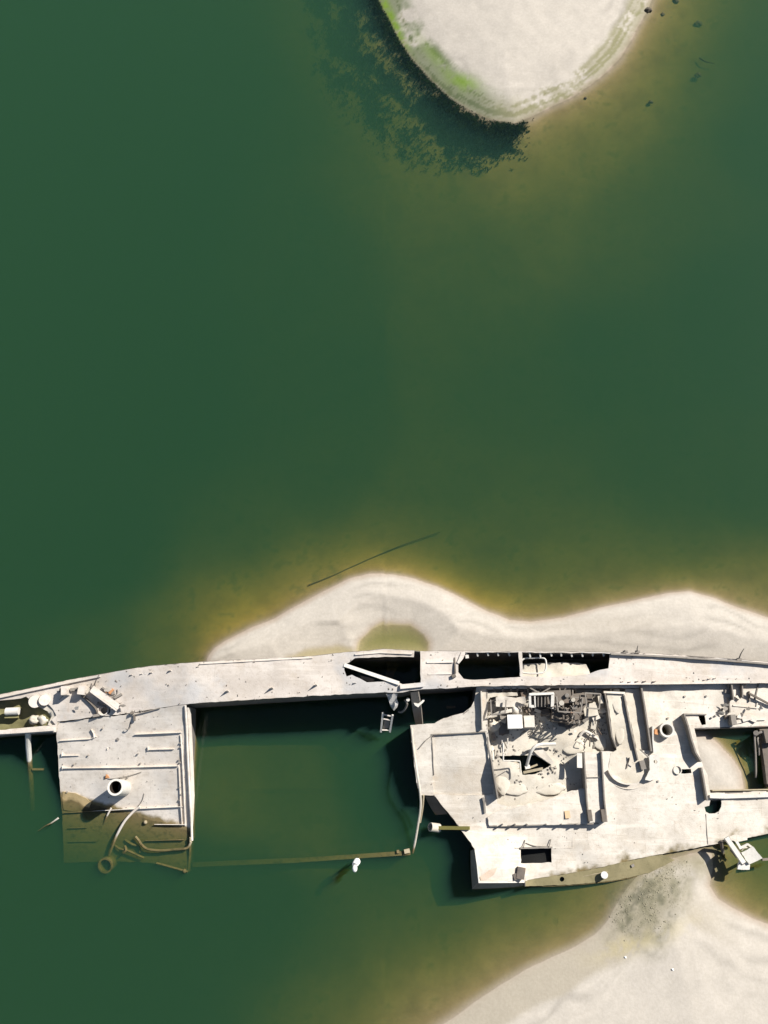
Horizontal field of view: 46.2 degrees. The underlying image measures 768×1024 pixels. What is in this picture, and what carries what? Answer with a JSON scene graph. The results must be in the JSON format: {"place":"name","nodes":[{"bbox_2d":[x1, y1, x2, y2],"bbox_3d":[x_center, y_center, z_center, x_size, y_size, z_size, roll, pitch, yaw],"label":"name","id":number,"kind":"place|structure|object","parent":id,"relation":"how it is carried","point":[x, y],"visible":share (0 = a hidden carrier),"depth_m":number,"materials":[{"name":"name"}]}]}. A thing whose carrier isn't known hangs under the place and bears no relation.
{"place":"outdoors","nodes":[
{"label":"outdoors","id":0,"kind":"place"},
{"bbox_2d":[0,0,767,1023],"bbox_3d":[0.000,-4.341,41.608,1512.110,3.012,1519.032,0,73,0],"label":"ground","id":1,"kind":"structure","parent":0,"point":[278,334],"depth_m":41.66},
{"bbox_2d":[308,532,439,585],"bbox_3d":[-0.397,1.982,39.147,6.226,0.420,0.135,-23,74,-7],"label":"sunken pole","id":2,"kind":"object","parent":1,"relation":"on","point":[369,559],"visible":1,"depth_m":39.04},
{"bbox_2d":[0,646,767,890],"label":"shipwreck","id":3,"kind":"object","parent":1,"relation":"on","point":[645,700],"visible":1,"depth_m":35.51,"materials":[{"name":"pale weathered concrete"},{"name":"dark steel"},{"name":"olive mud"}]},
{"bbox_2d":[4,707,19,718],"bbox_3d":[-14.793,8.000,35.850,0.578,0.520,0.420,0,73,0],"label":"mooring drum","id":4,"kind":"object","parent":3,"relation":"on","point":[12,713],"visible":1,"depth_m":35.68,"materials":[{"name":"metal"}]},
{"bbox_2d":[25,734,34,810],"bbox_3d":[-14.289,10.411,36.213,0.337,2.189,3.128,4,73,1],"label":"leaning post","id":5,"kind":"object","parent":3,"relation":"attached to","point":[29,769],"visible":1,"depth_m":36.38,"materials":[{"name":"metal"}]},
{"bbox_2d":[103,808,111,824],"bbox_3d":[-11.014,12.137,35.762,0.074,0.413,0.828,28,75,8],"label":"short pipe","id":6,"kind":"object","parent":3,"relation":"on","point":[107,816],"visible":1,"depth_m":35.68,"materials":[{"name":"metal"}]},
{"bbox_2d":[105,805,140,862],"bbox_3d":[-10.407,12.706,35.606,0.292,0.804,2.563,31,75,9],"label":"bent pipe","id":7,"kind":"object","parent":3,"relation":"on","point":[121,826],"visible":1,"depth_m":35.47,"materials":[{"name":"metal"}]},
{"bbox_2d":[114,839,143,858],"bbox_3d":[-10.061,13.276,35.533,1.400,0.311,0.519,20,74,6],"label":"tangled scrap","id":8,"kind":"object","parent":3,"relation":"on","point":[125,850],"visible":1,"depth_m":35.50,"materials":[{"name":"beige metal"}]},
{"bbox_2d":[135,836,191,851],"bbox_3d":[-8.704,13.104,35.389,2.306,0.256,0.527,5,73,1],"label":"sunken handrail","id":9,"kind":"object","parent":3,"relation":"on","point":[161,850],"visible":1,"depth_m":35.37,"materials":[{"name":"beige metal"}]},
{"bbox_2d":[380,712,393,732],"bbox_3d":[0.114,8.437,36.011,0.471,0.724,0.760,6,73,2],"label":"ladder","id":10,"kind":"object","parent":3,"relation":"hanging from","point":[387,722],"visible":1,"depth_m":36.06,"materials":[{"name":"metal"}]},
{"bbox_2d":[58,651,759,862],"bbox_3d":[1.019,9.653,35.234,27.811,2.520,8.103,0,73,0],"label":"scattered debris","id":11,"kind":"object","parent":3,"relation":"on","point":[498,756],"visible":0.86,"depth_m":35.64,"materials":[{"name":"metal"}]},
{"bbox_2d":[502,743,520,772],"bbox_3d":[4.925,9.680,35.187,0.515,0.351,1.301,-42,77,-12],"label":"broken handrail","id":12,"kind":"object","parent":3,"relation":"on","point":[510,760],"visible":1,"depth_m":35.15,"materials":[{"name":"metal"}]},
{"bbox_2d":[507,714,534,728],"bbox_3d":[5.338,8.267,35.391,1.073,0.850,0.531,0,73,0],"label":"steel box","id":13,"kind":"object","parent":3,"relation":"on","point":[520,721],"visible":1,"depth_m":35.04,"materials":[{"name":"white paint"}]},
{"bbox_2d":[525,742,555,768],"bbox_3d":[6.051,9.462,35.507,1.560,0.641,0.582,-40,77,-11],"label":"bent davit","id":14,"kind":"object","parent":3,"relation":"on","point":[527,766],"visible":1,"depth_m":35.37,"materials":[{"name":"metal"}]},
{"bbox_2d":[579,730,598,740],"bbox_3d":[8.171,8.891,35.883,0.832,0.276,0.310,13,73,4],"label":"curved hose","id":15,"kind":"object","parent":3,"relation":"on","point":[581,733],"visible":1,"depth_m":35.82,"materials":[{"name":"rubber"}]},
{"bbox_2d":[302,0,533,174],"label":"water weed","id":16,"kind":"object","parent":1,"relation":"on","point":[444,133],"visible":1,"depth_m":46.32,"materials":[{"name":"green plant"}]},
{"bbox_2d":[601,860,690,940],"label":"gravel","id":17,"kind":"structure","parent":1,"relation":"on","point":[648,896],"depth_m":34.67,"materials":[{"name":"grey gravel"}]},
{"bbox_2d":[645,7,651,12],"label":"river stone","id":18,"kind":"object","parent":1,"relation":"on","point":[648,9],"visible":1,"depth_m":47.55,"materials":[{"name":"grey stone"}]},
{"bbox_2d":[694,72,701,77],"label":"river stone","id":19,"kind":"object","parent":1,"relation":"on","point":[697,75],"visible":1,"depth_m":46.76,"materials":[{"name":"stone"}]},
{"bbox_2d":[694,20,702,26],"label":"river stone","id":20,"kind":"object","parent":1,"relation":"on","point":[698,23],"visible":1,"depth_m":47.72,"materials":[{"name":"stone"}]},
{"bbox_2d":[719,835,767,869],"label":"fallen winch","id":21,"kind":"object","parent":1,"relation":"on","point":[751,855],"visible":1,"depth_m":34.51,"materials":[{"name":"metal"}]},
{"bbox_3d":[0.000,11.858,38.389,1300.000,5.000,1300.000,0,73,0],"label":"water","id":22,"kind":"structure","parent":0,"visible":0},
{"bbox_2d":[38,817,58,830],"bbox_3d":[-13.309,12.405,35.678,0.998,0.323,0.093,-30,75,-9],"label":"driftwood stick","id":23,"kind":"object","parent":22,"relation":"in","point":[56,819],"visible":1,"depth_m":35.60,"materials":[{"name":"wood"}]},
{"bbox_2d":[156,862,187,872],"bbox_3d":[-8.308,13.913,35.275,1.295,0.183,0.173,16,73,5],"label":"sunken spar","id":24,"kind":"object","parent":22,"relation":"in","point":[175,868],"visible":1,"depth_m":35.26,"materials":[{"name":"beige metal"}]},
{"bbox_2d":[352,857,359,871],"bbox_3d":[-1.083,13.665,35.034,0.274,1.157,0.578,24,74,7],"label":"marker post","id":25,"kind":"object","parent":22,"relation":"in","point":[356,863],"visible":1,"depth_m":34.60,"materials":[{"name":"white paint"}]}
]}

